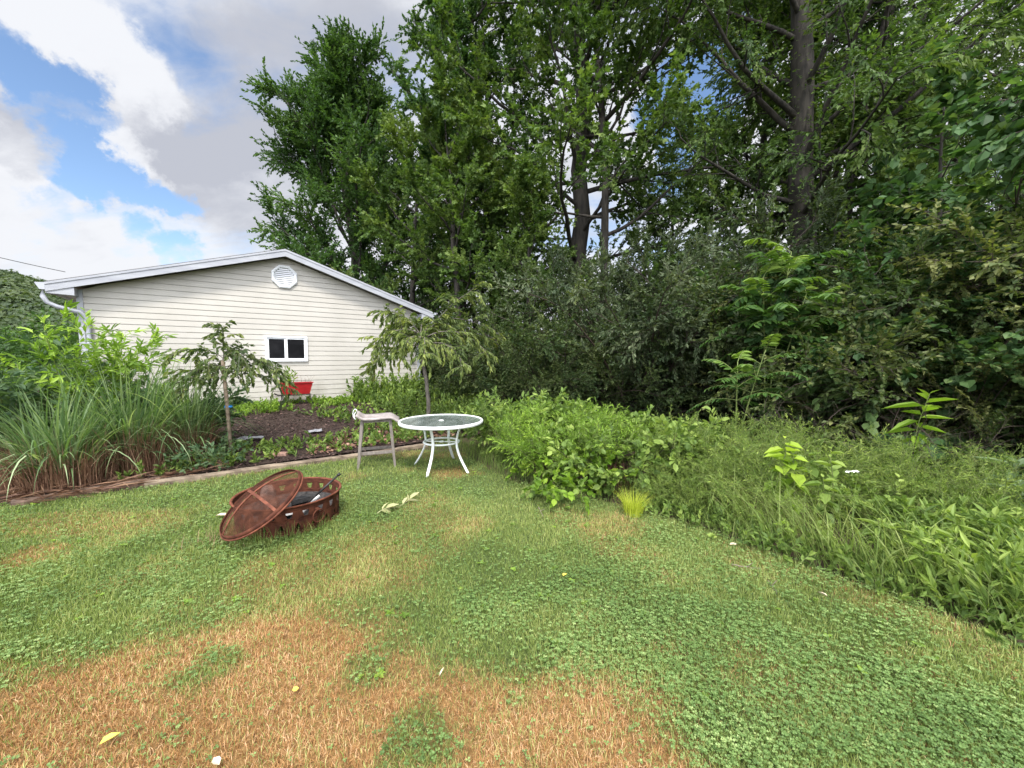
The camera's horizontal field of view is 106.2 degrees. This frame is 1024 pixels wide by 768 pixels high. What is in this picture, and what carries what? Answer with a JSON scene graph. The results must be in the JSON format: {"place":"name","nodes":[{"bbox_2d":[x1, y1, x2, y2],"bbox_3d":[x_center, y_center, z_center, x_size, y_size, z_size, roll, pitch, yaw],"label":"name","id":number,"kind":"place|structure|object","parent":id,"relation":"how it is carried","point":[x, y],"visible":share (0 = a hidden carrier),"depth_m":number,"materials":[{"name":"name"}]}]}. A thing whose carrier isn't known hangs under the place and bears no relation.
{"place":"outdoors","nodes":[
{"label":"outdoors","id":0,"kind":"place"},
{"bbox_2d":[0,373,1023,767],"bbox_3d":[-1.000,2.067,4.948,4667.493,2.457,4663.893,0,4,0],"label":"ground","id":1,"kind":"structure","parent":0,"point":[344,697],"depth_m":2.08,"materials":[{"name":"green plant"}]},
{"bbox_2d":[0,306,76,353],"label":"bush","id":2,"kind":"object","parent":1,"relation":"on","point":[27,333],"visible":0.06,"depth_m":20.35,"materials":[{"name":"green plant"}]},
{"bbox_2d":[0,316,79,380],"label":"bush","id":3,"kind":"object","parent":1,"relation":"on","point":[19,353],"visible":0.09,"depth_m":15.74,"materials":[{"name":"green plant"}]},
{"bbox_2d":[11,476,159,506],"bbox_3d":[-5.069,1.290,4.648,0.162,0.090,1.201,4,5,44],"label":"landscape timber","id":4,"kind":"object","parent":1,"relation":"on","point":[14,502],"visible":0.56,"depth_m":4.53,"materials":[{"name":"brown wood"}]},
{"bbox_2d":[0,299,190,412],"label":"tall weed","id":5,"kind":"object","parent":1,"relation":"on","point":[121,359],"visible":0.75,"depth_m":5.51,"materials":[{"name":"green plant"}]},
{"bbox_2d":[0,335,201,465],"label":"elder bush","id":6,"kind":"object","parent":1,"relation":"on","point":[7,397],"visible":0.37,"depth_m":5.43,"materials":[{"name":"green plant"}]},
{"bbox_2d":[34,249,436,404],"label":"garage","id":7,"kind":"structure","parent":1,"relation":"on","point":[306,319],"depth_m":9.25,"materials":[{"name":"plastic"}]},
{"bbox_2d":[265,335,307,361],"bbox_3d":[-5.664,-0.886,9.680,0.926,0.637,0.060,-3,5,-37],"label":"window","id":8,"kind":"structure","parent":7,"relation":"in","point":[277,348],"depth_m":9.66,"materials":[{"name":"plastic"}]},
{"bbox_2d":[144,453,357,488],"bbox_3d":[-3.572,1.226,5.574,2.559,0.095,0.118,-3,5,-35],"label":"landscape timber","id":9,"kind":"object","parent":1,"relation":"on","point":[191,478],"visible":0.8,"depth_m":5.42,"materials":[{"name":"beige wood"}]},
{"bbox_2d":[37,397,491,495],"bbox_3d":[-3.881,0.803,8.372,7.000,0.469,4.360,-3,5,-37],"label":"mulch bed","id":10,"kind":"object","parent":1,"relation":"on","point":[285,420],"visible":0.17,"depth_m":7.63,"materials":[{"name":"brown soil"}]},
{"bbox_2d":[0,367,189,499],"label":"ornamental grass","id":11,"kind":"object","parent":10,"relation":"on","point":[51,464],"depth_m":4.63,"materials":[{"name":"plant"}]},
{"bbox_2d":[0,446,227,502],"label":"straw litter","id":12,"kind":"object","parent":10,"relation":"on","point":[115,481],"visible":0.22,"depth_m":4.62,"materials":[{"name":"brown plant"}]},
{"bbox_2d":[0,351,263,479],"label":"ornamental grass","id":13,"kind":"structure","parent":10,"relation":"on","point":[141,439],"depth_m":5.21,"materials":[{"name":"plant"}]},
{"bbox_2d":[52,349,268,463],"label":"ornamental grass","id":14,"kind":"object","parent":10,"relation":"on","point":[203,436],"depth_m":5.75,"materials":[{"name":"plant"}]},
{"bbox_2d":[94,370,255,442],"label":"leafy weed","id":15,"kind":"object","parent":10,"relation":"on","point":[232,401],"visible":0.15,"depth_m":6.47,"materials":[{"name":"green plant"}]},
{"bbox_2d":[154,429,253,472],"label":"leafy weed","id":16,"kind":"object","parent":10,"relation":"on","point":[212,453],"visible":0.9,"depth_m":5.41,"materials":[{"name":"green plant"}]},
{"bbox_2d":[221,360,232,454],"bbox_3d":[-4.391,0.435,5.936,0.123,1.594,0.057,0,4,0],"label":"tree stake","id":17,"kind":"object","parent":10,"relation":"on","point":[227,410],"visible":0.67,"depth_m":5.92,"materials":[{"name":"grey wood"}]},
{"bbox_2d":[158,320,301,413],"bbox_3d":[-4.332,0.117,5.821,1.933,2.246,1.512,0,4,0],"label":"weeping crabapple","id":18,"kind":"object","parent":10,"relation":"on","point":[240,361],"visible":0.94,"depth_m":5.86,"materials":[{"name":"green plant"}]},
{"bbox_2d":[115,416,430,479],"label":"bed weeds","id":19,"kind":"object","parent":10,"relation":"on","point":[269,446],"visible":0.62,"depth_m":6.65,"materials":[{"name":"green plant"}]},
{"bbox_2d":[178,391,416,415],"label":"wall weeds","id":20,"kind":"object","parent":10,"relation":"on","point":[264,406],"depth_m":9.20,"materials":[{"name":"green plant"}]},
{"bbox_2d":[293,399,407,429],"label":"bed weeds","id":21,"kind":"object","parent":10,"relation":"on","point":[330,411],"visible":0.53,"depth_m":8.75,"materials":[{"name":"green plant"}]},
{"bbox_2d":[304,425,454,454],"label":"leaf litter","id":22,"kind":"object","parent":10,"relation":"on","point":[379,441],"visible":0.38,"depth_m":7.22,"materials":[{"name":"brown plant"}]},
{"bbox_2d":[346,370,424,397],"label":"tall wall weeds","id":23,"kind":"object","parent":10,"relation":"on","point":[418,381],"depth_m":10.71,"materials":[{"name":"green plant"}]},
{"bbox_2d":[357,272,510,414],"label":"weeping cherry","id":24,"kind":"object","parent":10,"relation":"on","point":[401,331],"visible":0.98,"depth_m":7.81,"materials":[{"name":"green plant"}]},
{"bbox_2d":[229,477,341,539],"bbox_3d":[-2.245,1.227,3.880,0.970,0.296,0.970,0,4,0],"label":"fire pit","id":25,"kind":"object","parent":1,"relation":"on","point":[327,501],"visible":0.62,"depth_m":3.66,"materials":[{"name":"metal"}]},
{"bbox_2d":[219,469,302,540],"bbox_3d":[-2.245,1.009,3.402,0.760,0.142,0.760,3,40,40],"label":"spark screen","id":26,"kind":"object","parent":25,"relation":"on","point":[259,525],"visible":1,"depth_m":3.28,"materials":[{"name":"metal"}]},
{"bbox_2d":[162,462,428,556],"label":"grass tufts","id":27,"kind":"object","parent":1,"relation":"on","point":[321,528],"visible":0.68,"depth_m":3.48,"materials":[{"name":"green plant"}]},
{"bbox_2d":[239,15,451,319],"bbox_3d":[-7.171,-7.625,17.620,8.417,16.398,11.766,-3,5,-35],"label":"elm tree","id":28,"kind":"object","parent":1,"relation":"on","point":[338,112],"visible":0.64,"depth_m":16.14,"materials":[{"name":"green plant"}]},
{"bbox_2d":[353,409,399,470],"bbox_3d":[-2.031,0.796,5.802,0.658,0.904,0.475,-1,4,-18],"label":"bar stool","id":29,"kind":"object","parent":1,"relation":"on","point":[377,417],"visible":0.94,"depth_m":5.68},
{"bbox_2d":[348,101,475,309],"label":"young maple","id":30,"kind":"object","parent":1,"relation":"on","point":[404,138],"visible":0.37,"depth_m":14.49,"materials":[{"name":"green plant"}]},
{"bbox_2d":[329,264,513,383],"bbox_3d":[-4.321,-1.778,16.052,9.434,5.798,9.294,2,5,33],"label":"understory bush","id":31,"kind":"object","parent":1,"relation":"on","point":[430,306],"visible":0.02,"depth_m":14.67,"materials":[{"name":"green plant"}]},
{"bbox_2d":[346,379,522,434],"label":"weed bank","id":32,"kind":"structure","parent":1,"relation":"on","point":[399,399],"depth_m":9.81,"materials":[{"name":"green plant"}]},
{"bbox_2d":[398,414,482,476],"bbox_3d":[-1.041,0.888,5.685,1.228,0.726,1.228,0,4,0],"label":"patio table","id":33,"kind":"object","parent":1,"relation":"on","point":[431,423],"visible":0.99,"depth_m":5.51,"materials":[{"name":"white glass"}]},
{"bbox_2d":[353,40,533,348],"bbox_3d":[-2.068,-5.136,13.377,5.648,11.209,4.903,3,5,35],"label":"young maple","id":34,"kind":"object","parent":1,"relation":"on","point":[445,156],"visible":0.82,"depth_m":12.42,"materials":[{"name":"green plant"}]},
{"bbox_2d":[379,0,536,314],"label":"vine clad tree","id":35,"kind":"object","parent":1,"relation":"on","point":[405,84],"visible":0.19,"depth_m":14.90,"materials":[{"name":"green plant"}]},
{"bbox_2d":[411,123,532,345],"bbox_3d":[-1.107,-4.456,14.752,4.413,10.088,5.083,1,4,19],"label":"young maple","id":36,"kind":"object","parent":1,"relation":"on","point":[488,205],"visible":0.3,"depth_m":13.53,"materials":[{"name":"green plant"}]},
{"bbox_2d":[400,12,547,333],"bbox_3d":[-1.658,-7.891,17.669,6.556,16.750,5.512,3,5,38],"label":"slim tree","id":37,"kind":"object","parent":1,"relation":"on","point":[430,49],"visible":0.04,"depth_m":16.73,"materials":[{"name":"green plant"}]},
{"bbox_2d":[410,303,538,403],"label":"understory bush","id":38,"kind":"object","parent":1,"relation":"on","point":[502,320],"visible":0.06,"depth_m":11.95,"materials":[{"name":"green plant"}]},
{"bbox_2d":[404,0,562,309],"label":"slim tree","id":39,"kind":"object","parent":1,"relation":"on","point":[510,58],"visible":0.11,"depth_m":15.08,"materials":[{"name":"green plant"}]},
{"bbox_2d":[414,318,580,409],"bbox_3d":[-0.609,-0.468,11.680,5.225,3.212,5.147,4,5,44],"label":"understory bush","id":40,"kind":"object","parent":1,"relation":"on","point":[445,385],"visible":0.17,"depth_m":10.79,"materials":[{"name":"green plant"}]},
{"bbox_2d":[0,450,1023,767],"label":"clover","id":41,"kind":"object","parent":1,"relation":"on","point":[936,732],"visible":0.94,"depth_m":2.05,"materials":[{"name":"green plant"}]},
{"bbox_2d":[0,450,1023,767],"bbox_3d":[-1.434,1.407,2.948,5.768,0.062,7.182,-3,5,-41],"label":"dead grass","id":42,"kind":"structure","parent":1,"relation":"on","point":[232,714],"depth_m":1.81,"materials":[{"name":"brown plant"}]},
{"bbox_2d":[13,457,1023,701],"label":"lawn weeds","id":43,"kind":"object","parent":1,"relation":"on","point":[389,612],"visible":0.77,"depth_m":2.60,"materials":[{"name":"green plant"}]},
{"bbox_2d":[459,386,591,457],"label":"weed bush","id":44,"kind":"object","parent":1,"relation":"on","point":[480,407],"visible":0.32,"depth_m":6.20,"materials":[{"name":"green plant"}]},
{"bbox_2d":[460,9,598,328],"bbox_3d":[-0.032,-7.365,16.076,6.229,15.913,5.236,-2,4,-28],"label":"slim tree","id":45,"kind":"object","parent":1,"relation":"on","point":[522,101],"visible":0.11,"depth_m":15.72,"materials":[{"name":"green plant"}]},
{"bbox_2d":[476,145,598,345],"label":"young maple","id":46,"kind":"object","parent":1,"relation":"on","point":[518,183],"visible":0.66,"depth_m":11.52,"materials":[{"name":"green plant"}]},
{"bbox_2d":[460,336,631,434],"bbox_3d":[0.647,0.069,9.615,4.499,2.766,4.432,-2,4,-25],"label":"understory bush","id":47,"kind":"object","parent":1,"relation":"on","point":[512,382],"visible":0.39,"depth_m":8.51,"materials":[{"name":"green plant"}]},
{"bbox_2d":[427,434,664,502],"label":"long grass","id":48,"kind":"structure","parent":1,"relation":"on","point":[471,449],"depth_m":5.73,"materials":[{"name":"green plant"}]},
{"bbox_2d":[410,274,717,420],"bbox_3d":[1.397,-0.573,10.458,7.256,4.460,7.149,1,4,15],"label":"dark bush","id":49,"kind":"object","parent":1,"relation":"on","point":[558,340],"visible":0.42,"depth_m":8.67,"materials":[{"name":"green plant"}]},
{"bbox_2d":[465,251,675,403],"bbox_3d":[2.940,-1.093,12.635,8.936,5.576,9.071,4,5,45],"label":"understory bush","id":50,"kind":"object","parent":1,"relation":"on","point":[595,364],"visible":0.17,"depth_m":9.38,"materials":[{"name":"green plant"}]},
{"bbox_2d":[484,395,656,478],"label":"goldenrod clump","id":51,"kind":"object","parent":1,"relation":"on","point":[517,437],"visible":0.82,"depth_m":5.03,"materials":[{"name":"green plant"}]},
{"bbox_2d":[505,436,638,514],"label":"bramble bush","id":52,"kind":"object","parent":1,"relation":"on","point":[568,480],"visible":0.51,"depth_m":4.40,"materials":[{"name":"green plant"}]},
{"bbox_2d":[398,0,788,344],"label":"maple","id":53,"kind":"object","parent":1,"relation":"on","point":[581,155],"visible":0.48,"depth_m":11.69,"materials":[{"name":"green plant"}]},
{"bbox_2d":[543,399,663,468],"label":"weed bush","id":54,"kind":"object","parent":1,"relation":"on","point":[571,405],"visible":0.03,"depth_m":5.56,"materials":[{"name":"green plant"}]},
{"bbox_2d":[501,0,748,398],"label":"forked tree","id":55,"kind":"object","parent":1,"relation":"on","point":[674,211],"visible":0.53,"depth_m":11.50,"materials":[{"name":"green plant"}]},
{"bbox_2d":[615,486,654,517],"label":"sedge tuft","id":56,"kind":"object","parent":1,"relation":"on","point":[632,508],"visible":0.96,"depth_m":3.96,"materials":[{"name":"green plant"}]},
{"bbox_2d":[520,404,759,499],"bbox_3d":[1.524,0.850,5.196,2.936,1.216,2.589,0,4,0],"label":"bramble bush","id":57,"kind":"object","parent":1,"relation":"on","point":[678,429],"visible":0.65,"depth_m":4.50,"materials":[{"name":"green plant"}]},
{"bbox_2d":[616,163,674,285],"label":"slim tree","id":58,"kind":"object","parent":1,"relation":"on","point":[660,237],"visible":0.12,"depth_m":15.61,"materials":[{"name":"green plant"}]},
{"bbox_2d":[463,190,838,425],"bbox_3d":[3.001,-1.399,10.040,8.839,5.602,8.163,0,4,0],"label":"autumn olive","id":59,"kind":"object","parent":1,"relation":"on","point":[556,294],"visible":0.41,"depth_m":7.74,"materials":[{"name":"green plant"}]},
{"bbox_2d":[628,128,704,271],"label":"airy tree","id":60,"kind":"object","parent":1,"relation":"on","point":[678,156],"visible":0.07,"depth_m":18.82,"materials":[{"name":"green plant"}]},
{"bbox_2d":[616,445,749,516],"bbox_3d":[1.977,1.089,4.415,1.480,0.819,1.542,2,4,27],"label":"bedstraw mound","id":61,"kind":"object","parent":1,"relation":"on","point":[656,486],"visible":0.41,"depth_m":4.07,"materials":[{"name":"green plant"}]},
{"bbox_2d":[683,172,752,259],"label":"slim tree","id":62,"kind":"object","parent":1,"relation":"on","point":[721,208],"visible":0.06,"depth_m":13.88,"materials":[{"name":"green plant"}]},
{"bbox_2d":[665,454,776,514],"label":"bramble bush","id":63,"kind":"object","parent":1,"relation":"on","point":[728,488],"visible":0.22,"depth_m":4.04,"materials":[{"name":"green plant"}]},
{"bbox_2d":[530,458,955,524],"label":"dead stems","id":64,"kind":"object","parent":1,"relation":"on","point":[621,484],"visible":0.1,"depth_m":4.17,"materials":[{"name":"plant"}]},
{"bbox_2d":[558,246,930,426],"bbox_3d":[5.618,-0.624,9.052,7.982,4.906,7.864,3,5,41],"label":"honeysuckle bush","id":65,"kind":"object","parent":1,"relation":"on","point":[717,327],"visible":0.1,"depth_m":6.85,"materials":[{"name":"green plant"}]},
{"bbox_2d":[686,333,810,446],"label":"tree of heaven","id":66,"kind":"object","parent":1,"relation":"on","point":[746,367],"visible":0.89,"depth_m":5.35,"materials":[{"name":"green plant"}]},
{"bbox_2d":[624,405,897,550],"bbox_3d":[2.827,0.919,4.553,2.803,1.364,2.960,0,4,0],"label":"bedstraw mound","id":67,"kind":"object","parent":1,"relation":"on","point":[753,453],"visible":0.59,"depth_m":3.96,"materials":[{"name":"green plant"}]},
{"bbox_2d":[699,238,857,437],"bbox_3d":[4.313,-0.576,6.258,2.259,3.660,2.008,0,4,0],"label":"tree of heaven","id":68,"kind":"object","parent":1,"relation":"on","point":[777,264],"visible":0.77,"depth_m":6.03,"materials":[{"name":"green plant"}]},
{"bbox_2d":[544,154,1023,425],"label":"autumn olive","id":69,"kind":"object","parent":1,"relation":"on","point":[823,195],"visible":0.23,"depth_m":8.29,"materials":[{"name":"green plant"}]},
{"bbox_2d":[763,436,810,526],"bbox_3d":[2.612,0.951,3.653,0.357,0.900,0.361,-2,4,-26],"label":"mulberry sprout","id":70,"kind":"object","parent":1,"relation":"on","point":[773,452],"visible":0.76,"depth_m":3.63,"materials":[{"name":"green plant"}]},
{"bbox_2d":[670,0,938,276],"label":"young maple","id":71,"kind":"object","parent":1,"relation":"on","point":[763,135],"visible":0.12,"depth_m":13.23,"materials":[{"name":"green plant"}]},
{"bbox_2d":[609,0,1023,290],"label":"leaning tree","id":72,"kind":"object","parent":1,"relation":"on","point":[803,134],"visible":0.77,"depth_m":9.79,"materials":[{"name":"green plant"}]},
{"bbox_2d":[795,446,845,531],"bbox_3d":[2.942,1.016,3.666,0.406,0.769,0.709,2,4,28],"label":"mulberry sprout","id":73,"kind":"object","parent":1,"relation":"on","point":[832,469],"visible":0.66,"depth_m":3.56,"materials":[{"name":"green plant"}]},
{"bbox_2d":[632,64,1023,468],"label":"grape vine thicket","id":74,"kind":"object","parent":1,"relation":"on","point":[984,116],"visible":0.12,"depth_m":5.47,"materials":[{"name":"green plant"}]},
{"bbox_2d":[632,158,1023,424],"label":"honeysuckle bush","id":75,"kind":"object","parent":1,"relation":"on","point":[900,297],"visible":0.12,"depth_m":5.50,"materials":[{"name":"green plant"}]},
{"bbox_2d":[635,231,1023,463],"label":"honeysuckle bush","id":76,"kind":"object","parent":1,"relation":"on","point":[979,319],"visible":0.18,"depth_m":6.36,"materials":[{"name":"green plant"}]},
{"bbox_2d":[642,491,1023,649],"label":"edge weeds","id":77,"kind":"object","parent":1,"relation":"on","point":[964,612],"visible":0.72,"depth_m":2.87,"materials":[{"name":"green plant"}]},
{"bbox_2d":[647,450,1023,637],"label":"long grass","id":78,"kind":"structure","parent":1,"relation":"on","point":[852,541],"depth_m":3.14,"materials":[{"name":"green plant"}]},
{"bbox_2d":[689,76,1023,494],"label":"grape vine thicket","id":79,"kind":"object","parent":1,"relation":"on","point":[1011,132],"visible":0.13,"depth_m":5.26,"materials":[{"name":"green plant"}]},
{"bbox_2d":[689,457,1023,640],"bbox_3d":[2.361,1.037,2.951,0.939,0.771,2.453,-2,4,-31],"label":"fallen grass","id":80,"kind":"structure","parent":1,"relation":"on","point":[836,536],"depth_m":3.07,"materials":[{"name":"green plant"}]},
{"bbox_2d":[691,195,1023,463],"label":"multiflora rose","id":81,"kind":"object","parent":1,"relation":"on","point":[999,264],"visible":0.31,"depth_m":5.01,"materials":[{"name":"green plant"}]},
{"bbox_2d":[691,0,1023,260],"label":"leaning limb tree","id":82,"kind":"object","parent":1,"relation":"on","point":[884,26],"visible":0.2,"depth_m":11.15,"materials":[{"name":"green plant"}]},
{"bbox_2d":[692,231,1023,450],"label":"grape vine thicket","id":83,"kind":"object","parent":1,"relation":"on","point":[1012,345],"visible":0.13,"depth_m":5.06,"materials":[{"name":"green plant"}]},
{"bbox_2d":[726,0,996,249],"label":"slim tree","id":84,"kind":"object","parent":1,"relation":"on","point":[873,41],"visible":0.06,"depth_m":12.73,"materials":[{"name":"green plant"}]},
{"bbox_2d":[768,443,983,528],"bbox_3d":[3.681,1.101,3.998,1.554,0.730,1.761,-2,4,-25],"label":"bramble bush","id":85,"kind":"object","parent":1,"relation":"on","point":[864,488],"visible":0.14,"depth_m":3.67,"materials":[{"name":"green plant"}]},
{"bbox_2d":[735,384,1016,476],"bbox_3d":[4.269,0.736,4.770,2.482,1.519,2.653,4,5,43],"label":"dead brush","id":86,"kind":"object","parent":1,"relation":"on","point":[921,427],"visible":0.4,"depth_m":4.54,"materials":[{"name":"green plant"}]},
{"bbox_2d":[747,194,1023,453],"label":"multiflora rose","id":87,"kind":"object","parent":1,"relation":"on","point":[1008,238],"visible":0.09,"depth_m":5.24,"materials":[{"name":"green plant"}]},
{"bbox_2d":[763,0,1023,251],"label":"airy tree","id":88,"kind":"object","parent":1,"relation":"on","point":[1021,53],"visible":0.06,"depth_m":12.10,"materials":[{"name":"green plant"}]},
{"bbox_2d":[782,288,1023,504],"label":"multiflora rose","id":89,"kind":"object","parent":1,"relation":"on","point":[977,416],"visible":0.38,"depth_m":4.91,"materials":[{"name":"green plant"}]},
{"bbox_2d":[856,506,960,563],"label":"ragweed","id":90,"kind":"object","parent":1,"relation":"on","point":[878,524],"visible":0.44,"depth_m":3.06,"materials":[{"name":"green plant"}]},
{"bbox_2d":[801,35,1017,276],"bbox_3d":[9.983,-3.767,10.223,4.801,9.528,4.168,-3,5,-33],"label":"young maple","id":91,"kind":"object","parent":1,"relation":"on","point":[911,161],"visible":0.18,"depth_m":9.74,"materials":[{"name":"green plant"}]},
{"bbox_2d":[799,422,1023,527],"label":"bedstraw mound","id":92,"kind":"object","parent":1,"relation":"on","point":[960,478],"visible":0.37,"depth_m":3.70,"materials":[{"name":"green plant"}]},
{"bbox_2d":[882,389,956,476],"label":"tall stalk","id":93,"kind":"object","parent":1,"relation":"on","point":[898,426],"visible":0.62,"depth_m":4.26,"materials":[{"name":"green plant"}]},
{"bbox_2d":[818,0,1023,248],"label":"airy tree","id":94,"kind":"object","parent":1,"relation":"on","point":[997,35],"visible":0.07,"depth_m":10.54,"materials":[{"name":"green plant"}]},
{"bbox_2d":[850,34,1023,264],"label":"basswood sapling","id":95,"kind":"object","parent":1,"relation":"on","point":[947,96],"visible":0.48,"depth_m":6.70,"materials":[{"name":"green plant"}]},
{"bbox_2d":[901,526,973,585],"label":"ragweed","id":96,"kind":"object","parent":1,"relation":"on","point":[918,546],"visible":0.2,"depth_m":2.73,"materials":[{"name":"green plant"}]},
{"bbox_2d":[858,494,1023,561],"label":"weed bush","id":97,"kind":"object","parent":1,"relation":"on","point":[993,514],"visible":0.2,"depth_m":2.93,"materials":[{"name":"green plant"}]},
{"bbox_2d":[867,487,1023,627],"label":"edge weeds","id":98,"kind":"object","parent":1,"relation":"on","point":[1015,549],"visible":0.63,"depth_m":2.60,"materials":[{"name":"green plant"}]},
{"bbox_2d":[892,1,1023,246],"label":"airy tree","id":99,"kind":"object","parent":1,"relation":"on","point":[987,50],"visible":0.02,"depth_m":11.20,"materials":[{"name":"green plant"}]},
{"bbox_2d":[927,524,1023,596],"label":"ragweed","id":100,"kind":"object","parent":1,"relation":"on","point":[979,557],"visible":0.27,"depth_m":2.70,"materials":[{"name":"green plant"}]},
{"bbox_2d":[971,455,1023,503],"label":"tall stalk","id":101,"kind":"object","parent":1,"relation":"on","point":[1020,463],"visible":0.26,"depth_m":3.64,"materials":[{"name":"green plant"}]},
{"bbox_2d":[0,0,1023,335],"label":"sky","id":102,"kind":"structure","parent":0,"point":[126,128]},
{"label":"hill","id":103,"kind":"structure","parent":0,"visible":0},
{"bbox_2d":[0,269,78,341],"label":"hillside forest","id":104,"kind":"object","parent":103,"relation":"on","point":[22,292],"visible":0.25,"depth_m":122.43,"materials":[{"name":"green plant"}]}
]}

